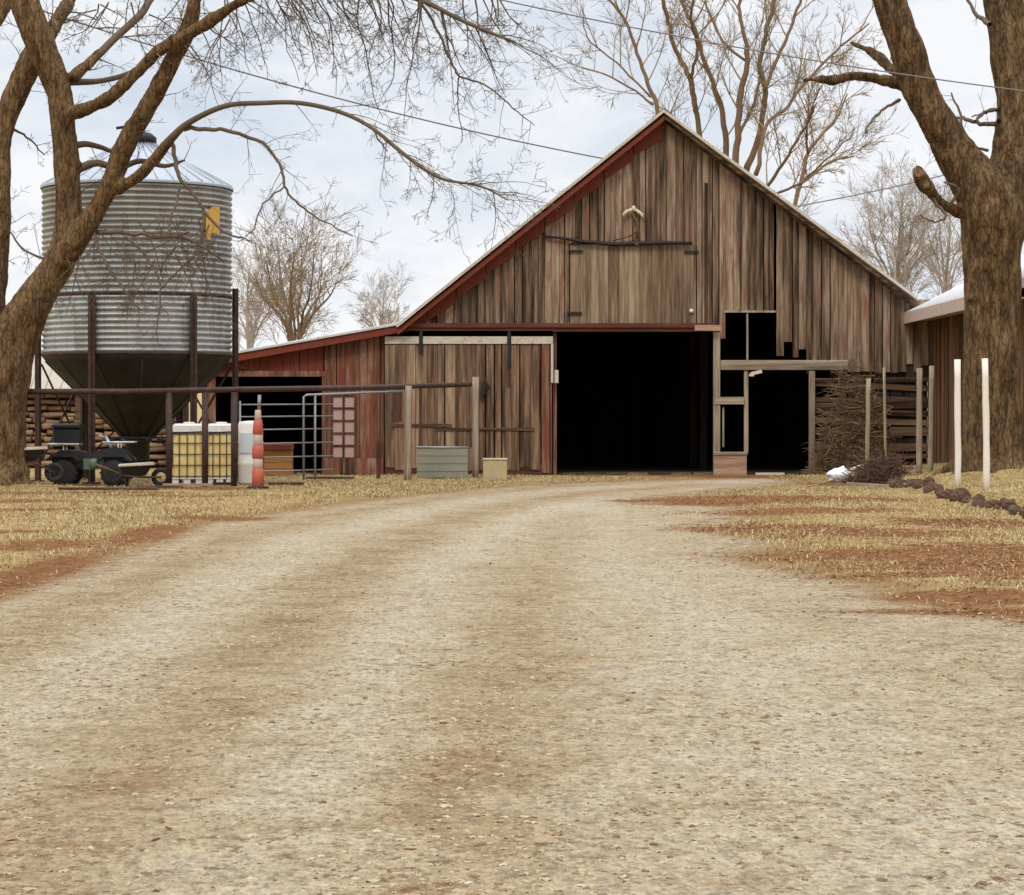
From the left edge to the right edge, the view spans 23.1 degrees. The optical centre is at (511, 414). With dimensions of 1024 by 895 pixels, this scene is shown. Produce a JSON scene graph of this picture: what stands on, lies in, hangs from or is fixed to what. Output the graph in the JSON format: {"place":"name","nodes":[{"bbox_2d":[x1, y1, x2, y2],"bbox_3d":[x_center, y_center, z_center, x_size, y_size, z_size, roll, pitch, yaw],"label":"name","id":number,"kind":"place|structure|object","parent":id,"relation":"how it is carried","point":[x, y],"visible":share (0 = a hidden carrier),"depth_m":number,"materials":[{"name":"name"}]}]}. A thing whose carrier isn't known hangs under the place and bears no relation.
{"place":"outdoors","nodes":[
{"label":"outdoors","id":0,"kind":"place"},
{"bbox_2d":[0,479,1023,894],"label":"gravel road","id":1,"kind":"structure","parent":0,"point":[582,511],"depth_m":12.51,"materials":[{"name":"beige gravel"}]},
{"bbox_2d":[0,382,1023,631],"bbox_3d":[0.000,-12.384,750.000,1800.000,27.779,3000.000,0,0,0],"label":"ground","id":2,"kind":"structure","parent":0,"point":[66,570],"depth_m":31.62,"materials":[{"name":"yellow plant"}]},
{"bbox_2d":[24,446,63,481],"bbox_3d":[-9.873,0.998,50.236,1.726,0.733,0.691,0,0,-12],"label":"wheelbarrow","id":3,"kind":"object","parent":2,"relation":"on","point":[33,453],"visible":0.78,"depth_m":50.22,"materials":[{"name":"black rubber"}]},
{"bbox_2d":[45,435,136,486],"bbox_3d":[-8.710,0.943,51.875,1.780,1.072,0.944,0,0,0],"label":"quad bike","id":4,"kind":"object","parent":2,"relation":"on","point":[73,463],"visible":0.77,"depth_m":51.56,"materials":[{"name":"black plastic"}]},
{"bbox_2d":[51,424,83,442],"bbox_3d":[-9.220,0.380,51.875,0.600,0.395,0.540,0,0,0],"label":"cargo box","id":5,"kind":"object","parent":4,"relation":"on","point":[67,433],"visible":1,"depth_m":51.62,"materials":[{"name":"black plastic"}]},
{"bbox_2d":[26,349,188,467],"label":"shed","id":6,"kind":"structure","parent":2,"relation":"on","point":[51,412],"depth_m":70.55,"materials":[{"name":"brown wood"}]},
{"bbox_2d":[58,487,157,489],"bbox_3d":[-7.757,1.415,48.000,1.900,0.050,0.120,0,0,3],"label":"plank","id":7,"kind":"object","parent":2,"relation":"on","point":[106,488],"visible":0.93,"depth_m":47.94,"materials":[{"name":"brown wood"}]},
{"bbox_2d":[97,462,165,485],"bbox_3d":[-7.673,1.213,50.739,1.487,0.516,0.688,0,0,-8],"label":"wheelbarrow","id":8,"kind":"object","parent":2,"relation":"on","point":[137,470],"visible":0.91,"depth_m":50.51,"materials":[{"name":"black metal"}]},
{"bbox_2d":[31,126,238,483],"bbox_3d":[-8.240,-2.457,55.000,4.562,7.866,4.468,0,0,0],"label":"grain bin","id":9,"kind":"object","parent":2,"relation":"on","point":[190,352],"visible":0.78,"depth_m":53.41,"materials":[{"name":"silver metal"}]},
{"bbox_2d":[137,485,182,487],"bbox_3d":[-6.934,1.415,49.250,0.900,0.050,0.140,0,0,-6],"label":"plank","id":10,"kind":"object","parent":2,"relation":"on","point":[169,486],"visible":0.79,"depth_m":49.21,"materials":[{"name":"brown wood"}]},
{"bbox_2d":[172,422,201,482],"bbox_3d":[-6.785,0.792,52.559,0.692,1.295,0.669,0,0,0],"label":"liquid tote","id":11,"kind":"object","parent":2,"relation":"on","point":[187,452],"visible":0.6,"depth_m":52.28,"materials":[{"name":"white plastic"}]},
{"bbox_2d":[163,483,212,485],"bbox_3d":[-6.545,1.409,50.500,1.000,0.050,0.160,0,0,-4],"label":"plank","id":12,"kind":"object","parent":2,"relation":"on","point":[197,484],"visible":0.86,"depth_m":50.45,"materials":[{"name":"brown wood"}]},
{"bbox_2d":[212,482,230,484],"bbox_3d":[-5.945,1.404,51.250,0.400,0.050,0.300,0,0,-10],"label":"plank","id":13,"kind":"object","parent":2,"relation":"on","point":[221,483],"visible":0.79,"depth_m":51.10,"materials":[{"name":"grey wood"}]},
{"bbox_2d":[208,422,237,482],"bbox_3d":[-6.110,0.792,52.608,0.603,1.295,0.669,0,0,0],"label":"liquid tote","id":14,"kind":"object","parent":2,"relation":"on","point":[219,452],"visible":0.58,"depth_m":52.33,"materials":[{"name":"white plastic"}]},
{"bbox_2d":[25,382,471,486],"bbox_3d":[-4.671,0.399,53.468,12.320,2.341,2.264,0,0,-44],"label":"pipe fence","id":15,"kind":"object","parent":2,"relation":"on","point":[204,391],"visible":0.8,"depth_m":50.91,"materials":[{"name":"metal"}]},
{"bbox_2d":[237,421,263,483],"bbox_3d":[-5.500,0.785,52.572,0.550,1.330,0.555,0,0,0],"label":"drum","id":16,"kind":"object","parent":2,"relation":"on","point":[245,445],"visible":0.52,"depth_m":52.33,"materials":[{"name":"white plastic"}]},
{"bbox_2d":[247,395,268,488],"bbox_3d":[-5.055,0.529,49.750,0.406,1.861,0.406,0,0,-23],"label":"traffic channelizer","id":17,"kind":"object","parent":2,"relation":"on","point":[257,468],"visible":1,"depth_m":49.66,"materials":[{"name":"orange plastic"}]},
{"bbox_2d":[230,235,296,349],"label":"tree","id":18,"kind":"object","parent":2,"relation":"on","point":[251,334],"visible":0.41,"depth_m":174.74,"materials":[{"name":"brown plant"}]},
{"bbox_2d":[263,444,293,474],"bbox_3d":[-5.630,1.070,60.275,0.700,0.740,0.610,0,0,0],"label":"crate","id":19,"kind":"object","parent":2,"relation":"on","point":[271,450],"visible":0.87,"depth_m":60.00,"materials":[{"name":"orange wood"}]},
{"bbox_2d":[268,482,303,484],"bbox_3d":[-4.656,1.413,51.500,0.700,0.050,0.200,0,0,6],"label":"plank","id":20,"kind":"object","parent":2,"relation":"on","point":[287,483],"visible":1,"depth_m":51.42,"materials":[{"name":"brown wood"}]},
{"bbox_2d":[0,0,586,485],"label":"tree","id":21,"kind":"object","parent":2,"relation":"on","point":[24,312],"visible":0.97,"depth_m":49.31,"materials":[{"name":"brown plant"}]},
{"bbox_2d":[232,190,368,343],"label":"tree","id":22,"kind":"object","parent":2,"relation":"on","point":[301,330],"visible":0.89,"depth_m":154.07,"materials":[{"name":"brown plant"}]},
{"bbox_2d":[239,390,402,479],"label":"tube gate","id":23,"kind":"structure","parent":2,"relation":"on","point":[303,429],"depth_m":54.64,"materials":[{"name":"grey metal"}]},
{"bbox_2d":[306,477,353,478],"bbox_3d":[-4.113,1.419,56.500,1.100,0.050,0.120,0,0,-3],"label":"plank","id":24,"kind":"object","parent":2,"relation":"on","point":[330,477],"visible":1,"depth_m":56.44,"materials":[{"name":"brown wood"}]},
{"bbox_2d":[340,259,414,327],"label":"tree","id":25,"kind":"object","parent":2,"relation":"on","point":[384,316],"visible":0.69,"depth_m":187.32,"materials":[{"name":"brown plant"}]},
{"bbox_2d":[376,437,380,478],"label":"fence post","id":26,"kind":"object","parent":2,"relation":"on","point":[378,469],"visible":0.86,"depth_m":57.21,"materials":[{"name":"brown wood"}]},
{"bbox_2d":[404,386,411,479],"bbox_3d":[-2.340,0.463,56.200,0.191,2.243,0.187,0,0,0],"label":"fence post","id":27,"kind":"object","parent":2,"relation":"on","point":[408,432],"visible":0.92,"depth_m":56.12,"materials":[{"name":"brown wood"}]},
{"bbox_2d":[416,446,468,477],"bbox_3d":[-1.619,1.089,58.124,1.214,0.722,0.542,0,0,0],"label":"wooden crate","id":28,"kind":"object","parent":2,"relation":"on","point":[442,461],"visible":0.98,"depth_m":57.88,"materials":[{"name":"wood"}]},
{"bbox_2d":[472,377,478,477],"bbox_3d":[-0.853,0.349,58.507,0.174,2.483,0.162,0,0,0],"label":"gate post","id":29,"kind":"object","parent":2,"relation":"on","point":[475,426],"visible":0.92,"depth_m":58.43,"materials":[{"name":"brown wood"}]},
{"bbox_2d":[482,458,507,479],"bbox_3d":[-0.388,1.235,57.275,0.571,0.490,0.574,0,0,0],"label":"feed box","id":30,"kind":"object","parent":2,"relation":"on","point":[494,468],"visible":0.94,"depth_m":57.00,"materials":[{"name":"beige wood"}]},
{"bbox_2d":[1,474,1023,838],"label":"fallen leaves","id":31,"kind":"object","parent":2,"relation":"on","point":[929,520],"visible":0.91,"depth_m":28.79,"materials":[{"name":"brown plant"}]},
{"bbox_2d":[205,108,930,474],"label":"barn","id":32,"kind":"structure","parent":2,"relation":"on","point":[675,296],"depth_m":62.50,"materials":[{"name":"brown wood"}]},
{"bbox_2d":[43,10,601,158],"bbox_3d":[-5.487,-8.017,57.349,18.352,3.316,0.036,0,0,-32],"label":"power cable","id":33,"kind":"object","parent":32,"relation":"attached to","point":[359,103],"visible":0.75,"depth_m":58.62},
{"bbox_2d":[331,395,355,457],"bbox_3d":[-4.210,0.300,62.468,0.630,1.620,0.036,0,0,0],"label":"window","id":34,"kind":"structure","parent":32,"relation":"in","point":[343,409],"depth_m":62.47,"materials":[{"name":"pink glass"}]},
{"bbox_2d":[385,331,552,472],"bbox_3d":[-1.070,-0.325,62.331,4.200,3.551,0.143,0,0,0],"label":"sliding door","id":35,"kind":"structure","parent":32,"relation":"in","point":[399,350],"depth_m":62.37,"materials":[{"name":"brown wood"}]},
{"bbox_2d":[568,245,698,322],"bbox_3d":[3.029,-3.244,62.476,3.282,2.032,0.116,0,0,0],"label":"hay door","id":36,"kind":"structure","parent":32,"relation":"in","point":[647,283],"depth_m":62.50,"materials":[{"name":"brown wood"}]},
{"bbox_2d":[515,0,712,120],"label":"tree","id":37,"kind":"object","parent":2,"relation":"on","point":[644,73],"visible":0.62,"depth_m":114.20,"materials":[{"name":"brown plant"}]},
{"bbox_2d":[638,0,883,175],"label":"tree","id":38,"kind":"object","parent":2,"relation":"on","point":[739,105],"visible":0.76,"depth_m":118.69,"materials":[{"name":"brown plant"}]},
{"bbox_2d":[755,473,784,474],"bbox_3d":[6.295,1.433,61.000,0.700,0.050,0.100,0,0,-3],"label":"plank","id":39,"kind":"object","parent":2,"relation":"on","point":[769,473],"visible":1,"depth_m":60.95,"materials":[{"name":"wood"}]},
{"bbox_2d":[744,38,909,215],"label":"tree","id":40,"kind":"object","parent":2,"relation":"on","point":[804,162],"visible":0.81,"depth_m":110.07,"materials":[{"name":"brown plant"}]},
{"bbox_2d":[807,460,854,487],"bbox_3d":[6.291,1.259,48.760,0.532,0.772,1.026,0,0,-39],"label":"fallen branch","id":41,"kind":"object","parent":2,"relation":"on","point":[832,480],"visible":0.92,"depth_m":48.76,"materials":[{"name":"brown wood"}]},
{"bbox_2d":[826,466,850,481],"bbox_3d":[7.153,1.283,54.499,0.640,0.364,0.440,0,0,0],"label":"feed sack","id":42,"kind":"object","parent":2,"relation":"on","point":[832,474],"visible":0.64,"depth_m":54.39,"materials":[{"name":"white plastic"}]},
{"bbox_2d":[797,352,904,474],"bbox_3d":[8.514,0.151,61.759,3.008,3.441,1.607,0,0,0],"label":"brush pile","id":43,"kind":"object","parent":2,"relation":"on","point":[825,466],"visible":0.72,"depth_m":61.65,"materials":[{"name":"brown plant"}]},
{"bbox_2d":[865,379,870,465],"bbox_3d":[7.900,0.352,55.499,0.132,2.323,0.112,0,0,0],"label":"fence post","id":44,"kind":"object","parent":2,"relation":"on","point":[868,405],"visible":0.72,"depth_m":55.45,"materials":[{"name":"brown wood"}]},
{"bbox_2d":[846,482,889,486],"bbox_3d":[7.120,1.393,50.000,0.852,0.094,0.200,0,0,14],"label":"plank","id":45,"kind":"object","parent":2,"relation":"on","point":[868,484],"visible":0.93,"depth_m":49.92,"materials":[{"name":"brown wood"}]},
{"bbox_2d":[837,438,920,485],"bbox_3d":[7.689,1.204,52.307,1.834,1.549,1.746,0,0,32],"label":"brush pile","id":46,"kind":"object","parent":2,"relation":"on","point":[875,471],"visible":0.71,"depth_m":52.03,"materials":[{"name":"brown plant"}]},
{"bbox_2d":[883,367,886,460],"bbox_3d":[8.582,0.140,57.500,0.112,2.472,0.074,0,0,0],"label":"fence post","id":47,"kind":"object","parent":2,"relation":"on","point":[884,408],"visible":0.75,"depth_m":57.47,"materials":[{"name":"brown wood"}]},
{"bbox_2d":[830,141,954,294],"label":"tree","id":48,"kind":"object","parent":2,"relation":"on","point":[897,259],"visible":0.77,"depth_m":164.70,"materials":[{"name":"brown plant"}]},
{"bbox_2d":[890,480,898,487],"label":"rock","id":49,"kind":"object","parent":2,"relation":"on","point":[893,483],"visible":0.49,"depth_m":49.74,"materials":[{"name":"brown stone"}]},
{"bbox_2d":[896,483,903,487],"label":"rock","id":50,"kind":"object","parent":2,"relation":"on","point":[900,485],"visible":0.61,"depth_m":49.03,"materials":[{"name":"brown stone"}]},
{"bbox_2d":[905,481,911,487],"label":"rock","id":51,"kind":"object","parent":2,"relation":"on","point":[908,484],"visible":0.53,"depth_m":47.99,"materials":[{"name":"brown stone"}]},
{"bbox_2d":[803,0,1023,475],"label":"tree","id":52,"kind":"object","parent":2,"relation":"on","point":[987,209],"visible":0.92,"depth_m":46.85,"materials":[{"name":"brown plant"}]},
{"bbox_2d":[914,481,922,488],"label":"rock","id":53,"kind":"object","parent":2,"relation":"on","point":[918,484],"visible":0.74,"depth_m":46.90,"materials":[{"name":"brown stone"}]},
{"bbox_2d":[916,368,921,473],"bbox_3d":[8.549,0.189,52.503,0.134,2.343,0.134,0,0,0],"label":"fence post","id":54,"kind":"object","parent":2,"relation":"on","point":[919,423],"visible":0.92,"depth_m":52.45,"materials":[{"name":"brown wood"}]},
{"bbox_2d":[887,153,963,298],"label":"tree","id":55,"kind":"object","parent":2,"relation":"on","point":[946,271],"visible":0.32,"depth_m":182.56,"materials":[{"name":"brown plant"}]},
{"bbox_2d":[923,487,933,492],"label":"rock","id":56,"kind":"object","parent":2,"relation":"on","point":[927,489],"visible":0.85,"depth_m":45.72,"materials":[{"name":"brown stone"}]},
{"bbox_2d":[923,476,934,485],"bbox_3d":[7.780,1.255,46.605,0.200,0.225,0.193,0,0,30],"label":"rock","id":57,"kind":"object","parent":2,"relation":"on","point":[929,479],"visible":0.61,"depth_m":46.56,"materials":[{"name":"brown stone"}]},
{"bbox_2d":[928,366,933,471],"bbox_3d":[9.054,0.139,54.001,0.132,2.403,0.120,0,0,0],"label":"fence post","id":58,"kind":"object","parent":2,"relation":"on","point":[931,417],"visible":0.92,"depth_m":53.95,"materials":[{"name":"brown wood"}]},
{"bbox_2d":[924,482,937,485],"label":"rock","id":59,"kind":"object","parent":2,"relation":"on","point":[931,483],"visible":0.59,"depth_m":46.19,"materials":[{"name":"brown stone"}]},
{"bbox_2d":[934,486,943,493],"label":"rock","id":60,"kind":"object","parent":2,"relation":"on","point":[938,487],"visible":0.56,"depth_m":45.04,"materials":[{"name":"brown stone"}]},
{"bbox_2d":[937,491,945,498],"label":"rock","id":61,"kind":"object","parent":2,"relation":"on","point":[940,494],"visible":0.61,"depth_m":43.72,"materials":[{"name":"brown stone"}]},
{"bbox_2d":[944,489,953,498],"bbox_3d":[7.615,1.388,43.384,0.223,0.210,0.221,0,0,0],"label":"rock","id":62,"kind":"object","parent":2,"relation":"on","point":[947,493],"visible":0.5,"depth_m":43.32,"materials":[{"name":"brown stone"}]},
{"bbox_2d":[949,493,957,501],"bbox_3d":[7.518,1.426,42.396,0.231,0.205,0.190,0,0,0],"label":"rock","id":63,"kind":"object","parent":2,"relation":"on","point":[953,497],"visible":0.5,"depth_m":42.32,"materials":[{"name":"brown stone"}]},
{"bbox_2d":[954,359,960,485],"bbox_3d":[7.978,0.196,44.748,0.125,2.382,0.124,0,0,0],"label":"fence post","id":64,"kind":"object","parent":2,"relation":"on","point":[957,394],"visible":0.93,"depth_m":44.70,"materials":[{"name":"white paint"}]},
{"bbox_2d":[952,487,967,492],"bbox_3d":[7.691,1.345,42.910,0.280,0.208,0.273,0,0,0],"label":"rock","id":65,"kind":"object","parent":2,"relation":"on","point":[961,489],"visible":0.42,"depth_m":42.84,"materials":[{"name":"brown stone"}]},
{"bbox_2d":[904,254,1023,463],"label":"shed","id":66,"kind":"structure","parent":2,"relation":"on","point":[943,313],"depth_m":59.90,"materials":[{"name":"brown wood"}]},
{"bbox_2d":[957,491,970,501],"bbox_3d":[7.571,1.389,41.856,0.215,0.248,0.227,0,0,0],"label":"rock","id":67,"kind":"object","parent":2,"relation":"on","point":[961,495],"visible":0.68,"depth_m":41.79,"materials":[{"name":"brown stone"}]},
{"bbox_2d":[971,499,980,506],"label":"rock","id":68,"kind":"object","parent":2,"relation":"on","point":[974,502],"visible":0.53,"depth_m":39.81,"materials":[{"name":"brown stone"}]},
{"bbox_2d":[974,493,984,500],"bbox_3d":[7.542,1.386,40.360,0.200,0.252,0.210,0,0,0],"label":"rock","id":69,"kind":"object","parent":2,"relation":"on","point":[979,496],"visible":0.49,"depth_m":40.28,"materials":[{"name":"brown stone"}]},
{"bbox_2d":[979,501,985,507],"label":"rock","id":70,"kind":"object","parent":2,"relation":"on","point":[982,504],"visible":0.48,"depth_m":39.34,"materials":[{"name":"brown stone"}]},
{"bbox_2d":[982,358,989,489],"bbox_3d":[8.009,0.214,42.250,0.133,2.343,0.121,0,0,0],"label":"fence post","id":71,"kind":"object","parent":2,"relation":"on","point":[986,431],"visible":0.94,"depth_m":42.20,"materials":[{"name":"white paint"}]},
{"bbox_2d":[985,500,995,507],"bbox_3d":[7.448,1.410,38.956,0.151,0.165,0.183,0,0,0],"label":"rock","id":72,"kind":"object","parent":2,"relation":"on","point":[989,504],"visible":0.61,"depth_m":38.90,"materials":[{"name":"brown stone"}]},
{"bbox_2d":[993,505,1000,509],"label":"rock","id":73,"kind":"object","parent":2,"relation":"on","point":[996,507],"visible":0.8,"depth_m":38.29,"materials":[{"name":"brown stone"}]},
{"bbox_2d":[998,498,1006,506],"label":"rock","id":74,"kind":"object","parent":2,"relation":"on","point":[1001,500],"visible":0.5,"depth_m":38.47,"materials":[{"name":"brown stone"}]},
{"bbox_2d":[1003,499,1016,509],"bbox_3d":[7.517,1.375,37.759,0.216,0.222,0.249,0,0,0],"label":"rock","id":75,"kind":"object","parent":2,"relation":"on","point":[1007,503],"visible":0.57,"depth_m":37.67,"materials":[{"name":"brown stone"}]},
{"bbox_2d":[1008,508,1017,514],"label":"rock","id":76,"kind":"object","parent":2,"relation":"on","point":[1012,511],"visible":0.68,"depth_m":36.65,"materials":[{"name":"brown stone"}]},
{"bbox_2d":[1011,505,1020,511],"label":"rock","id":77,"kind":"object","parent":2,"relation":"on","point":[1017,507],"visible":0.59,"depth_m":36.88,"materials":[{"name":"brown stone"}]},
{"bbox_2d":[0,0,1023,350],"label":"sky","id":78,"kind":"structure","parent":0,"point":[958,48],"materials":[{"name":"white"}]},
{"bbox_2d":[500,0,1023,90],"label":"power cable","id":79,"kind":"object","parent":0,"point":[759,50],"visible":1,"depth_m":38.82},
{"bbox_2d":[796,175,943,206],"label":"power cable","id":80,"kind":"object","parent":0,"point":[863,193],"visible":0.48,"depth_m":70.43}
]}

